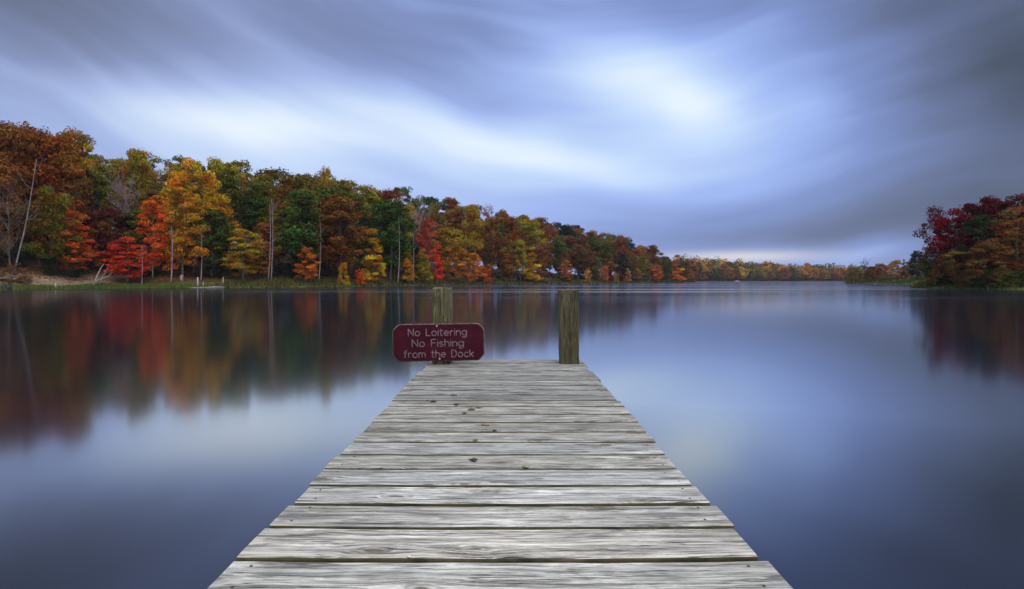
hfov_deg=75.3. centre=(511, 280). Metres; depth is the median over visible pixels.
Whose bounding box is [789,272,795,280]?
autumn tree
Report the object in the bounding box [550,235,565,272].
autumn tree
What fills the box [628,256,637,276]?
autumn tree
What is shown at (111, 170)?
autumn tree
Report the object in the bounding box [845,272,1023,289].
shore grass
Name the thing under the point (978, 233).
autumn tree
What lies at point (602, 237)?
autumn tree
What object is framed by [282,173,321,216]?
autumn tree
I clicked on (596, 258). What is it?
autumn tree
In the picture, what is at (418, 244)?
autumn tree
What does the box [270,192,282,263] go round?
autumn tree
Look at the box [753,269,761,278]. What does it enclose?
autumn tree
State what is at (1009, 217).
autumn tree
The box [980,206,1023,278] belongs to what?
autumn tree
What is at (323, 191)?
autumn tree
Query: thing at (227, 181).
autumn tree
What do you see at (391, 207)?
autumn tree
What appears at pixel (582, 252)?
autumn tree
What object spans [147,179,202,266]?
autumn tree
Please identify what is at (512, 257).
autumn tree
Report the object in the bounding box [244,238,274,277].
autumn tree
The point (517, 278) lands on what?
leafy shrub
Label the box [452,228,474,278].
autumn tree
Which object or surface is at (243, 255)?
leafy shrub
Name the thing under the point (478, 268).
autumn tree
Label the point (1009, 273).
leafy shrub
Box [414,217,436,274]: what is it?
autumn tree
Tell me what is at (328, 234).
autumn tree
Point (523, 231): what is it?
autumn tree
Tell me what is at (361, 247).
autumn tree
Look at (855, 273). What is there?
leafy shrub
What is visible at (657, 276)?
autumn tree
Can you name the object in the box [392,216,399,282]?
dead tree
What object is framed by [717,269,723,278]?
autumn tree
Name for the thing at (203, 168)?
autumn tree
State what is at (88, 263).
leafy shrub
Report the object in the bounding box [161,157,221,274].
autumn tree
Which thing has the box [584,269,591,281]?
leafy shrub
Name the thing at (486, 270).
leafy shrub
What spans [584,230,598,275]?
autumn tree
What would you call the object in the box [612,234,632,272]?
autumn tree
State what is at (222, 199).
autumn tree
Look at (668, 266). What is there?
autumn tree
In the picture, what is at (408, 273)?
autumn tree
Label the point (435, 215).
autumn tree
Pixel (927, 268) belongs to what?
autumn tree
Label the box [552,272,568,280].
leafy shrub
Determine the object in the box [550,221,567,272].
autumn tree
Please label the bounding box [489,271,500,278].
leafy shrub
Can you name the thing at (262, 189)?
autumn tree
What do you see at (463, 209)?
autumn tree
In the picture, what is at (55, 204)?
autumn tree
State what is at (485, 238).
autumn tree
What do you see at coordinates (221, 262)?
autumn tree
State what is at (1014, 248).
autumn tree
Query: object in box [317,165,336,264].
autumn tree
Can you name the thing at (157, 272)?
leafy shrub
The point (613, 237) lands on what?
autumn tree
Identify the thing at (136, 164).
autumn tree
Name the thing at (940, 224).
autumn tree
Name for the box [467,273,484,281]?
leafy shrub
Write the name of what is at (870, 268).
autumn tree
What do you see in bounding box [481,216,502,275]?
autumn tree
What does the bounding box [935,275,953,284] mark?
leafy shrub
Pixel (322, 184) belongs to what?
autumn tree
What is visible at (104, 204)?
autumn tree
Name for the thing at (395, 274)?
leafy shrub
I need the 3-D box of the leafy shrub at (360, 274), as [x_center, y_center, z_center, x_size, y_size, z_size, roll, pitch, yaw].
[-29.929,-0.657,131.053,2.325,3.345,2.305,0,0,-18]
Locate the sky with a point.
(797, 132)
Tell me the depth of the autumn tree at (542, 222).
294.13 m
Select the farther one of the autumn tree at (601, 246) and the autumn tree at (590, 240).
the autumn tree at (590, 240)
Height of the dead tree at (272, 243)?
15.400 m
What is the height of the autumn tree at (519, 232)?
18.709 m
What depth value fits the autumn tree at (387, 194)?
180.67 m
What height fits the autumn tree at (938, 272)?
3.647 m
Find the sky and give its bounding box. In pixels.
[0,0,1023,275]
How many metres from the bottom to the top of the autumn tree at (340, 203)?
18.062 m
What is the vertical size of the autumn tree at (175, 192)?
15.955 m
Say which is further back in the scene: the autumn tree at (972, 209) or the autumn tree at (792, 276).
the autumn tree at (792, 276)
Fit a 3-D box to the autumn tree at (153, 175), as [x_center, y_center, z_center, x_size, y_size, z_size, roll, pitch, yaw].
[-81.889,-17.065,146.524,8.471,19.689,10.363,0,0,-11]
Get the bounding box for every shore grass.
[0,282,232,289]
[215,275,949,287]
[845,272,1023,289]
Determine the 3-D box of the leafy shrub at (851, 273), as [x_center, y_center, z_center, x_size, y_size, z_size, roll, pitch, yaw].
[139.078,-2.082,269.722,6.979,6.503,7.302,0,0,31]
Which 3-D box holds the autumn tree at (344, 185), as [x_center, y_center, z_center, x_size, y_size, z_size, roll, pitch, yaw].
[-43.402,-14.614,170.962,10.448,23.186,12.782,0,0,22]
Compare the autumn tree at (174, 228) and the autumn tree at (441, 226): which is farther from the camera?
the autumn tree at (441, 226)
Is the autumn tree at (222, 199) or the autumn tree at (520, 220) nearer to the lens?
the autumn tree at (222, 199)
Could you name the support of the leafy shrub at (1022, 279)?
on the ground at (30, 260)
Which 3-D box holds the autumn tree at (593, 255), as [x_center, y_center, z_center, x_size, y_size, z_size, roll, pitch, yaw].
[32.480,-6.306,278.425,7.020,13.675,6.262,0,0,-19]
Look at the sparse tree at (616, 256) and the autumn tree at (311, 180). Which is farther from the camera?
the sparse tree at (616, 256)
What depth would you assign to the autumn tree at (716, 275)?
656.21 m
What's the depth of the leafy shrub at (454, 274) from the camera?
193.22 m
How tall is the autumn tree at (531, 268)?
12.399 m
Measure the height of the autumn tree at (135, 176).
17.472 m
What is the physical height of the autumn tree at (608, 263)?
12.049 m
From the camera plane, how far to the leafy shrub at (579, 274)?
281.50 m
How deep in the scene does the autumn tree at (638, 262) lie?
320.53 m
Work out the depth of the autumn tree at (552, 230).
281.95 m
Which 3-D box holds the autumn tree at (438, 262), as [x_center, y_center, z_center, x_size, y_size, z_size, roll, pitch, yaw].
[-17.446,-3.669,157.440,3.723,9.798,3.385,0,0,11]
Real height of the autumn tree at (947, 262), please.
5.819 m
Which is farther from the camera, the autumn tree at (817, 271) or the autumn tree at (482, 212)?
the autumn tree at (817, 271)
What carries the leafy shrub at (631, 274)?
on the ground at (30, 260)
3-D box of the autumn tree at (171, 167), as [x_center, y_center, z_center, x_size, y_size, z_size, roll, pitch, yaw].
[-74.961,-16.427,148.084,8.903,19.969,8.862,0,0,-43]
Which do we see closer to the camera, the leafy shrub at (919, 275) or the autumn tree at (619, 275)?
the leafy shrub at (919, 275)
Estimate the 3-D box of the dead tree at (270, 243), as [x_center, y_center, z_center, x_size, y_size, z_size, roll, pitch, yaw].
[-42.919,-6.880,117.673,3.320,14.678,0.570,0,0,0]
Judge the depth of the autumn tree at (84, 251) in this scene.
102.77 m
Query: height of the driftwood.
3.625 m
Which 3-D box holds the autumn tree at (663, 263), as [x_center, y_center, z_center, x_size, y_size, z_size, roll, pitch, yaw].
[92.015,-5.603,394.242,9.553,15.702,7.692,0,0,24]
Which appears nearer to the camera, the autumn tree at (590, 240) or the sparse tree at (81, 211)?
the sparse tree at (81, 211)
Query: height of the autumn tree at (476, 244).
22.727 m
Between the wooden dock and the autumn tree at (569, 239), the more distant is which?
the autumn tree at (569, 239)
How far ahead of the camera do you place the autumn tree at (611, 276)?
274.17 m
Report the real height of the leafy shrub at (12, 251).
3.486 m
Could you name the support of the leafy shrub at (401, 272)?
on the ground at (30, 260)
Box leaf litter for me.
[0,266,272,282]
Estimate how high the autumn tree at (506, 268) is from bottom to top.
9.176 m
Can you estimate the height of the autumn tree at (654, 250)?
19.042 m
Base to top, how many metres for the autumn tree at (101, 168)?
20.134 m
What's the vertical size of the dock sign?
0.288 m
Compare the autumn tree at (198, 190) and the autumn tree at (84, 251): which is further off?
the autumn tree at (198, 190)
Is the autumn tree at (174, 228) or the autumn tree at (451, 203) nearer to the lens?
the autumn tree at (174, 228)
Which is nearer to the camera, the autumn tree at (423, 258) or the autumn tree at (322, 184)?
the autumn tree at (423, 258)
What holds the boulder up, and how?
on the ground at (30, 260)
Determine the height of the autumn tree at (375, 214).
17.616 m
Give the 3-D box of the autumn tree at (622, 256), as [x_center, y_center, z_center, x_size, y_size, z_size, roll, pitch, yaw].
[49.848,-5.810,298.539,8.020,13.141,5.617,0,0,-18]
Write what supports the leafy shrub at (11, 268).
on the ground at (30, 260)
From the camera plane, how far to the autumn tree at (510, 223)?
204.88 m
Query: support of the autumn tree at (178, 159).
on the ground at (30, 260)
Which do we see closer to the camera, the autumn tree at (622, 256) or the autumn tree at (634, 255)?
the autumn tree at (622, 256)
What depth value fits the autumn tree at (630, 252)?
312.46 m
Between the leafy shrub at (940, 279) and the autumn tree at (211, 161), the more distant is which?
the autumn tree at (211, 161)
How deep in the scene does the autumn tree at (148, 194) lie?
123.64 m
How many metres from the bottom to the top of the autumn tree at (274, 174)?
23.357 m
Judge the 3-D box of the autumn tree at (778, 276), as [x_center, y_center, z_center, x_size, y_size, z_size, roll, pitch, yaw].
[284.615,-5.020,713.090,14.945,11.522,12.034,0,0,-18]
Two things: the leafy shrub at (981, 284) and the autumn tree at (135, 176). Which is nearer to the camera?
the leafy shrub at (981, 284)
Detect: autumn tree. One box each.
[0,120,79,260]
[0,156,24,244]
[0,176,36,273]
[17,133,85,240]
[18,165,54,262]
[19,184,84,275]
[35,126,52,137]
[49,139,100,225]
[50,209,98,275]
[55,126,98,257]
[62,131,101,160]
[74,208,141,269]
[84,170,118,227]
[85,154,114,208]
[86,220,115,271]
[95,194,128,246]
[95,236,156,282]
[98,157,118,166]
[99,159,139,230]
[108,169,145,238]
[113,148,152,218]
[118,207,172,273]
[125,147,163,188]
[126,158,162,240]
[129,189,174,249]
[133,199,180,278]
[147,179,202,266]
[149,172,175,225]
[156,163,182,202]
[159,185,211,277]
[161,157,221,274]
[162,154,192,171]
[165,196,199,272]
[181,161,207,185]
[185,207,235,277]
[189,179,210,232]
[202,156,226,246]
[205,193,241,270]
[209,160,253,245]
[211,223,236,274]
[213,228,267,280]
[215,173,249,245]
[228,160,256,249]
[231,193,273,250]
[237,181,274,238]
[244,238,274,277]
[248,223,278,276]
[250,167,291,194]
[251,174,276,221]
[256,174,327,272]
[258,210,284,270]
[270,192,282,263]
[276,189,323,279]
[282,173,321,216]
[289,220,319,274]
[290,199,325,268]
[293,246,320,282]
[308,176,343,261]
[312,183,358,266]
[314,171,331,183]
[315,194,372,280]
[316,206,354,273]
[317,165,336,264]
[323,214,361,268]
[327,178,365,225]
[339,178,364,212]
[347,192,367,257]
[348,216,379,261]
[349,227,380,268]
[356,185,382,246]
[358,229,386,282]
[364,208,386,255]
[366,188,406,268]
[366,199,418,279]
[379,210,411,263]
[382,225,405,277]
[392,185,418,266]
[394,203,420,269]
[401,249,416,281]
[406,201,422,244]
[409,228,429,269]
[411,223,433,256]
[414,195,434,212]
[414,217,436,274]
[414,248,433,281]
[419,197,446,270]
[420,201,445,272]
[430,224,451,267]
[432,226,462,277]
[432,244,445,281]
[437,197,461,224]
[442,239,469,281]
[443,205,479,254]
[444,209,464,266]
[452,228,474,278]
[459,204,485,267]
[462,217,484,273]
[466,253,486,283]
[467,204,489,273]
[478,235,495,269]
[479,242,497,277]
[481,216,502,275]
[483,211,520,278]
[495,216,508,271]
[496,246,515,278]
[499,253,513,281]
[500,227,527,278]
[503,225,525,275]
[513,216,527,238]
[513,238,527,281]
[515,217,548,265]
[518,214,529,269]
[519,235,540,270]
[519,246,541,280]
[521,245,539,273]
[534,216,548,229]
[534,245,547,279]
[536,227,553,276]
[536,248,556,280]
[541,242,551,270]
[544,223,561,274]
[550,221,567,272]
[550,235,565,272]
[551,223,582,275]
[551,240,571,276]
[558,260,573,280]
[559,251,569,272]
[562,235,579,276]
[569,245,586,278]
[570,225,587,267]
[571,232,591,269]
[572,227,588,266]
[577,248,593,277]
[583,249,597,274]
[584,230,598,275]
[585,239,617,279]
[587,238,598,256]
[592,256,601,271]
[592,266,599,278]
[597,232,612,252]
[600,239,618,277]
[600,265,608,280]
[601,234,616,261]
[604,258,613,275]
[607,263,613,281]
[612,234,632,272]
[616,253,631,275]
[616,264,623,280]
[624,268,631,280]
[625,236,634,270]
[625,251,634,275]
[626,243,641,271]
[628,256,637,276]
[631,249,641,261]
[632,246,651,270]
[632,256,640,275]
[634,268,640,278]
[635,256,652,279]
[643,244,666,280]
[650,265,662,280]
[661,258,672,277]
[663,259,673,280]
[666,254,686,280]
[675,264,684,280]
[699,269,707,280]
[708,267,718,277]
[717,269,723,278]
[719,263,730,280]
[726,267,736,280]
[729,268,741,278]
[745,270,753,280]
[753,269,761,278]
[774,271,781,279]
[779,267,791,278]
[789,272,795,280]
[803,265,813,280]
[813,268,819,278]
[820,271,830,278]
[863,266,880,277]
[872,263,889,276]
[886,260,904,274]
[907,251,921,275]
[916,246,942,277]
[916,256,952,277]
[924,263,948,282]
[925,208,983,282]
[932,248,977,282]
[933,214,983,245]
[948,195,1014,252]
[950,213,1015,280]
[965,240,1011,282]
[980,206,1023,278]
[981,198,1023,226]
[983,193,1023,256]
[983,229,1023,274]
[1010,198,1023,254]
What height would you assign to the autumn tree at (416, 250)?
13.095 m
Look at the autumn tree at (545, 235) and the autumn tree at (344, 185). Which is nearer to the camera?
the autumn tree at (344, 185)
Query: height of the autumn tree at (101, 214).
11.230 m
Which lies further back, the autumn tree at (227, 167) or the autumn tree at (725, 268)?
the autumn tree at (725, 268)
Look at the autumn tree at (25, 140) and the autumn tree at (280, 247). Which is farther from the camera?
the autumn tree at (280, 247)
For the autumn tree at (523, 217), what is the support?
on the ground at (30, 260)
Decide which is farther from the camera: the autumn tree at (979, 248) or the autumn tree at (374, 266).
the autumn tree at (374, 266)
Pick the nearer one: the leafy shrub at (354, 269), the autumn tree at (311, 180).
the leafy shrub at (354, 269)
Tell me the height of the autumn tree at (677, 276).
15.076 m
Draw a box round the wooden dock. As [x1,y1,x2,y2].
[207,287,792,588]
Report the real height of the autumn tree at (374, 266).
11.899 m
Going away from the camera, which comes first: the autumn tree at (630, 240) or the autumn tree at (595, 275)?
the autumn tree at (595, 275)
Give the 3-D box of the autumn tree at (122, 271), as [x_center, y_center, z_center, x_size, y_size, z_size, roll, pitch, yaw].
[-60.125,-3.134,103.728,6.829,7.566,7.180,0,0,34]
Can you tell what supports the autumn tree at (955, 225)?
on the ground at (30, 260)
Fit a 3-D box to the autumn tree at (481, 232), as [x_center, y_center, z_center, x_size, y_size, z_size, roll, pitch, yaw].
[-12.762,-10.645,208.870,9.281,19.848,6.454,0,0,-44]
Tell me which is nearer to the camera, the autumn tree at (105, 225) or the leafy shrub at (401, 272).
the autumn tree at (105, 225)
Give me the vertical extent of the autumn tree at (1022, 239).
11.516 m
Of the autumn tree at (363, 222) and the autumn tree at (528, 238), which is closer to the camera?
the autumn tree at (363, 222)
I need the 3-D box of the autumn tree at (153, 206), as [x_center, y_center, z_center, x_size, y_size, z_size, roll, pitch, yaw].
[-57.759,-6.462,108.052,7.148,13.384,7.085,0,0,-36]
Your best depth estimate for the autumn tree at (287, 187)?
131.37 m
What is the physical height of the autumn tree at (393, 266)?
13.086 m
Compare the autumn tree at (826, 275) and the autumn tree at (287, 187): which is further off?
the autumn tree at (826, 275)
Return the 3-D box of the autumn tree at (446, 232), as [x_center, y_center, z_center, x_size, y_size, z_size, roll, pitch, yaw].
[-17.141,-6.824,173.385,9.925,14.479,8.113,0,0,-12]
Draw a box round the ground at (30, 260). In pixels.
[0,223,1023,289]
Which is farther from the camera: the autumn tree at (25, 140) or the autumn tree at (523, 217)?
the autumn tree at (523, 217)
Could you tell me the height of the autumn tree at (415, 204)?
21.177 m
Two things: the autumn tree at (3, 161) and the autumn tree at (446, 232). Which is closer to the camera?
the autumn tree at (3, 161)
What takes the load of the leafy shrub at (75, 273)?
on the ground at (30, 260)
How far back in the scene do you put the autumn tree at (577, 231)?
304.54 m
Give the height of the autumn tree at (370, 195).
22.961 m
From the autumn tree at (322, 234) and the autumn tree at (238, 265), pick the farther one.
the autumn tree at (322, 234)
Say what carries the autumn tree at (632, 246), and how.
on the ground at (30, 260)
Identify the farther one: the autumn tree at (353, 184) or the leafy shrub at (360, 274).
the autumn tree at (353, 184)
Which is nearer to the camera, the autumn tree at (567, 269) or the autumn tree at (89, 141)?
the autumn tree at (89, 141)
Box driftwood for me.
[93,264,110,284]
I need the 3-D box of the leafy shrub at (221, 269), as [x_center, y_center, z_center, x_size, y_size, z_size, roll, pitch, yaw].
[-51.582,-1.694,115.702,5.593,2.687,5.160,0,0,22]
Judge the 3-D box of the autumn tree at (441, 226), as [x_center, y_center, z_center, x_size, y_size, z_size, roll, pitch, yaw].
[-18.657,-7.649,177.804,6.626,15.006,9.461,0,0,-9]
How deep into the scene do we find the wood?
712.75 m
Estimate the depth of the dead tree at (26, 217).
92.44 m
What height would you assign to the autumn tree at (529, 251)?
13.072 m
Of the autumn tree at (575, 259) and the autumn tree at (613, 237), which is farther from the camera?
the autumn tree at (613, 237)
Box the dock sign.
[393,323,484,361]
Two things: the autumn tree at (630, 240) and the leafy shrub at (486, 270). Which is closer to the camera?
the leafy shrub at (486, 270)
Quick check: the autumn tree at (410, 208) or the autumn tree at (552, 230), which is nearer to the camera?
the autumn tree at (410, 208)
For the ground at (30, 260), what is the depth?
118.34 m
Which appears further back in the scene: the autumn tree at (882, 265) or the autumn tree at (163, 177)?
the autumn tree at (882, 265)
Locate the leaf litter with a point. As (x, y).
(94, 270)
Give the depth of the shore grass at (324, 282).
137.89 m
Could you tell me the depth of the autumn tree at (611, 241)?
313.50 m
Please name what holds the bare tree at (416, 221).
on the ground at (30, 260)
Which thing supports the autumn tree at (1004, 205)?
on the ground at (30, 260)
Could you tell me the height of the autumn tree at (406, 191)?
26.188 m
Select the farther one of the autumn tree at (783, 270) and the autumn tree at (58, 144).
the autumn tree at (783, 270)
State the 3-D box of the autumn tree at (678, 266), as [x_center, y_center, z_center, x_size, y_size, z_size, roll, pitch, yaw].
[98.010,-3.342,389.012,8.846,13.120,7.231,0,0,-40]
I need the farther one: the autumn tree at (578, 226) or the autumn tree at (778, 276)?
the autumn tree at (778, 276)
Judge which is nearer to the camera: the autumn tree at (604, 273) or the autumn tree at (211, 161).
the autumn tree at (211, 161)
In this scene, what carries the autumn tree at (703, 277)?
on the ground at (30, 260)
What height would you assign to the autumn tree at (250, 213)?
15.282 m
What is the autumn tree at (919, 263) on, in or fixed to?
on the ground at (30, 260)
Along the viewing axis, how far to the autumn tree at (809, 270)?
728.56 m
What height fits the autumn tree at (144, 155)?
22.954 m
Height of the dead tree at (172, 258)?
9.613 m
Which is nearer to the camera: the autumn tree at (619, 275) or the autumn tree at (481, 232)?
the autumn tree at (481, 232)
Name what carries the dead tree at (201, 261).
on the ground at (30, 260)
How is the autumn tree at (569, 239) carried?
on the ground at (30, 260)
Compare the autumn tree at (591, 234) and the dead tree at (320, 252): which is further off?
the autumn tree at (591, 234)
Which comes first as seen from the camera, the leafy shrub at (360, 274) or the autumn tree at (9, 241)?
the autumn tree at (9, 241)
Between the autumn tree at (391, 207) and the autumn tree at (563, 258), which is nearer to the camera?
the autumn tree at (391, 207)
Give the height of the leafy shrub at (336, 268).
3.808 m
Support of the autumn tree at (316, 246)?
on the ground at (30, 260)
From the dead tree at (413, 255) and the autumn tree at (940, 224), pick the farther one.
the dead tree at (413, 255)
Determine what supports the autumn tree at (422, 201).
on the ground at (30, 260)
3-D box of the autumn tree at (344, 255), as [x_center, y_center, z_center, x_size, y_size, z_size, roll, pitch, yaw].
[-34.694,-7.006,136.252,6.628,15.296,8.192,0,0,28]
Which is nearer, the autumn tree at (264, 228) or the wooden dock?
the wooden dock
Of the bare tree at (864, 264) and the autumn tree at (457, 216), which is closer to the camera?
the autumn tree at (457, 216)
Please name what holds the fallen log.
on the ground at (30, 260)
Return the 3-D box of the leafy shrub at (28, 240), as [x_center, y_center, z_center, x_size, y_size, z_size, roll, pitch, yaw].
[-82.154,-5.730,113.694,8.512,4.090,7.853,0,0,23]
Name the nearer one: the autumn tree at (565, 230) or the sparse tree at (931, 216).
the sparse tree at (931, 216)
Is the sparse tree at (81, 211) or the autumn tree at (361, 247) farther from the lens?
the autumn tree at (361, 247)
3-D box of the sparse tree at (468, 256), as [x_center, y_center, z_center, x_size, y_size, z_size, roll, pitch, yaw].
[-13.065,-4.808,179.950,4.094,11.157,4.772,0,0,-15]
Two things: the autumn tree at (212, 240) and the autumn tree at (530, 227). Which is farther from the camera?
the autumn tree at (530, 227)
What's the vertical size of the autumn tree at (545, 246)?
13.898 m
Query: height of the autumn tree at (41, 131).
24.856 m
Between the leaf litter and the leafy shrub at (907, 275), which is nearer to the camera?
the leaf litter
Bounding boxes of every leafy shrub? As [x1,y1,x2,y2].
[0,245,33,266]
[0,262,35,283]
[7,237,47,257]
[39,254,90,276]
[76,243,116,267]
[107,249,165,274]
[153,250,194,267]
[178,248,209,260]
[202,263,233,277]
[216,250,255,271]
[272,263,298,276]
[291,258,330,275]
[325,263,350,270]
[336,262,350,284]
[342,266,374,279]
[355,269,364,284]
[374,258,401,276]
[395,263,412,274]
[450,270,467,276]
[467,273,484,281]
[483,264,493,283]
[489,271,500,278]
[516,271,533,280]
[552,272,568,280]
[572,273,591,278]
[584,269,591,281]
[613,272,619,282]
[622,272,638,281]
[846,267,859,281]
[850,271,863,281]
[854,269,865,280]
[866,270,885,279]
[895,267,907,278]
[904,263,916,278]
[914,264,926,279]
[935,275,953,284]
[969,270,1007,287]
[989,271,1023,286]
[1011,268,1023,284]
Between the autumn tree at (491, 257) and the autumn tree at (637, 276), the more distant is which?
the autumn tree at (637, 276)
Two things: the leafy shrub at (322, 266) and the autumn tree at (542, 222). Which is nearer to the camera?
the leafy shrub at (322, 266)
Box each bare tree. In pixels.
[106,164,141,267]
[409,196,432,249]
[860,259,870,277]
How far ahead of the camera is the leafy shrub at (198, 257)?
130.59 m
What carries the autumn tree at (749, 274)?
on the ground at (30, 260)
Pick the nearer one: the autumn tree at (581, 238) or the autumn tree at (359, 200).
the autumn tree at (359, 200)
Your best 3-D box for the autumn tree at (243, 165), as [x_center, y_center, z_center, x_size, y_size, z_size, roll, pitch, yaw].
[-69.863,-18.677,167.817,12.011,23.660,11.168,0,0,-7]
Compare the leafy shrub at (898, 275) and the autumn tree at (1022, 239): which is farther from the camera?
the leafy shrub at (898, 275)
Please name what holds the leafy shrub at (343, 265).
on the ground at (30, 260)
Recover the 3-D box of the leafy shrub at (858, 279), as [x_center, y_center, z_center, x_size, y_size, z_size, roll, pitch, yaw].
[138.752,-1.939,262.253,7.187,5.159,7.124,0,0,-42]
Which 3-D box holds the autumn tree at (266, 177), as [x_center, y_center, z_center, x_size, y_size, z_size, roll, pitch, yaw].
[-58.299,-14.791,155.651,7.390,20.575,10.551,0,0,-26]
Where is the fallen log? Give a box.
[0,277,30,282]
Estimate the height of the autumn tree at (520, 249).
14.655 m
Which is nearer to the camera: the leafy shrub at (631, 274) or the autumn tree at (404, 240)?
the autumn tree at (404, 240)
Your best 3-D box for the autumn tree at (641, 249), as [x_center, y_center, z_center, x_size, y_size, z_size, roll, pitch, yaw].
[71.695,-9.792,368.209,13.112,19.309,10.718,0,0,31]
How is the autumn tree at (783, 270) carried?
on the ground at (30, 260)
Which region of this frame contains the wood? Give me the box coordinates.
[672,253,874,281]
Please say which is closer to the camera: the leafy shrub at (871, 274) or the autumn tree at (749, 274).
the leafy shrub at (871, 274)
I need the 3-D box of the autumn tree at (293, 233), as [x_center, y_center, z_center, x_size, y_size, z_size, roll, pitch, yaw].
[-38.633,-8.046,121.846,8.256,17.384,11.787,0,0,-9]
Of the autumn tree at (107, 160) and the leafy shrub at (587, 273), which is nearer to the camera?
the autumn tree at (107, 160)
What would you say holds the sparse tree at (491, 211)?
on the ground at (30, 260)
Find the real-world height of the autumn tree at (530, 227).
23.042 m
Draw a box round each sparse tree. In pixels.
[66,187,88,249]
[456,242,469,278]
[483,203,495,226]
[612,245,618,271]
[912,205,955,283]
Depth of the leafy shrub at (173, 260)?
119.48 m
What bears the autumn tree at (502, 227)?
on the ground at (30, 260)
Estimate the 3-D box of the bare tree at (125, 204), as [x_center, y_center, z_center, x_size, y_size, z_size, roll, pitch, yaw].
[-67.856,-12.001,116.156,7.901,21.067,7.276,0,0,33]
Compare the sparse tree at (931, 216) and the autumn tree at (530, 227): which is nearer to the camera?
the sparse tree at (931, 216)
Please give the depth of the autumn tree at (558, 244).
257.16 m
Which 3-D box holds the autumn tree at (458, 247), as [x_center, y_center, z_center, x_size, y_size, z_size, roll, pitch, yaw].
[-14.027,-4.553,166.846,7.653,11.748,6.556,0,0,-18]
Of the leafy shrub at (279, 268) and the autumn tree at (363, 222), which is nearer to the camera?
the leafy shrub at (279, 268)
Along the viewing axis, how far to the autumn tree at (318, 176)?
181.59 m
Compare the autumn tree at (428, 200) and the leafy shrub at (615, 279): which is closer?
the autumn tree at (428, 200)
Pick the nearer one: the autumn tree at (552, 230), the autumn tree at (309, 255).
the autumn tree at (309, 255)
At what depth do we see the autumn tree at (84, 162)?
119.19 m
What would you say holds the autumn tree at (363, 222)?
on the ground at (30, 260)
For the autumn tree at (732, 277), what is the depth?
670.45 m
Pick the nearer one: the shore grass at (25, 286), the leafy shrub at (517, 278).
the shore grass at (25, 286)
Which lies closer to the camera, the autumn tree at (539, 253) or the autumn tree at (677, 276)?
the autumn tree at (539, 253)
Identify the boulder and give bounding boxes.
[0,283,11,289]
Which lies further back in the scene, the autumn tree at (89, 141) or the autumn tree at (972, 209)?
the autumn tree at (89, 141)
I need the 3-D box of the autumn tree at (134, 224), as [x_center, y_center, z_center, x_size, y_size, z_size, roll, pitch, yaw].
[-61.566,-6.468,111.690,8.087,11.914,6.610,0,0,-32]
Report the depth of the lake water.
6.22 m
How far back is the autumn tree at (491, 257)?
195.09 m
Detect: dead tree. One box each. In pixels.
[12,154,43,275]
[167,227,173,282]
[198,234,201,281]
[261,203,277,278]
[270,202,278,280]
[318,213,322,279]
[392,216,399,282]
[410,233,416,282]
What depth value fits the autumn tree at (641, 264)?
308.90 m
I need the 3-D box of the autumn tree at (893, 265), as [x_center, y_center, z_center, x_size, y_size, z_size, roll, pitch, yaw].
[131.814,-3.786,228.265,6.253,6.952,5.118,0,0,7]
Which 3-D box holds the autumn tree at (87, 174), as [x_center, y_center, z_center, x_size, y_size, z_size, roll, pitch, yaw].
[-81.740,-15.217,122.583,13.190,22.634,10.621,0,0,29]
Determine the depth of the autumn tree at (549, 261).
232.67 m
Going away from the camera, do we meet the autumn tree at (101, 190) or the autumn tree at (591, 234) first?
the autumn tree at (101, 190)
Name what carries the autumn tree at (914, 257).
on the ground at (30, 260)
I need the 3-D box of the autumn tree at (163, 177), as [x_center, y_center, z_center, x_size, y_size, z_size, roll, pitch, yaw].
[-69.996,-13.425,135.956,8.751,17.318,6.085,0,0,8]
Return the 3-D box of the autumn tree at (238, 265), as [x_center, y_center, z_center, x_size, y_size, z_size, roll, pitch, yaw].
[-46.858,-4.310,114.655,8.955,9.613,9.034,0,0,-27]
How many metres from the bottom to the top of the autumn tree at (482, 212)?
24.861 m
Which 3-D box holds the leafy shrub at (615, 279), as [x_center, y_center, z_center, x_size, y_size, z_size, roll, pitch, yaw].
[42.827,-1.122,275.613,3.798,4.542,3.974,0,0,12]
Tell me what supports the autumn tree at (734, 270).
on the ground at (30, 260)
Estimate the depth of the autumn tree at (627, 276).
288.61 m
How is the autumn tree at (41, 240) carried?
on the ground at (30, 260)
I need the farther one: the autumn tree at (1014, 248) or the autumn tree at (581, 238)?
the autumn tree at (581, 238)
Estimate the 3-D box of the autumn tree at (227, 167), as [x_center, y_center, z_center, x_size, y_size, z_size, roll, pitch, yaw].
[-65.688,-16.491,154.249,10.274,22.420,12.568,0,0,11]
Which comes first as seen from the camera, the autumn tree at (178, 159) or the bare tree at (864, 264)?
the autumn tree at (178, 159)
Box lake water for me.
[0,281,1023,588]

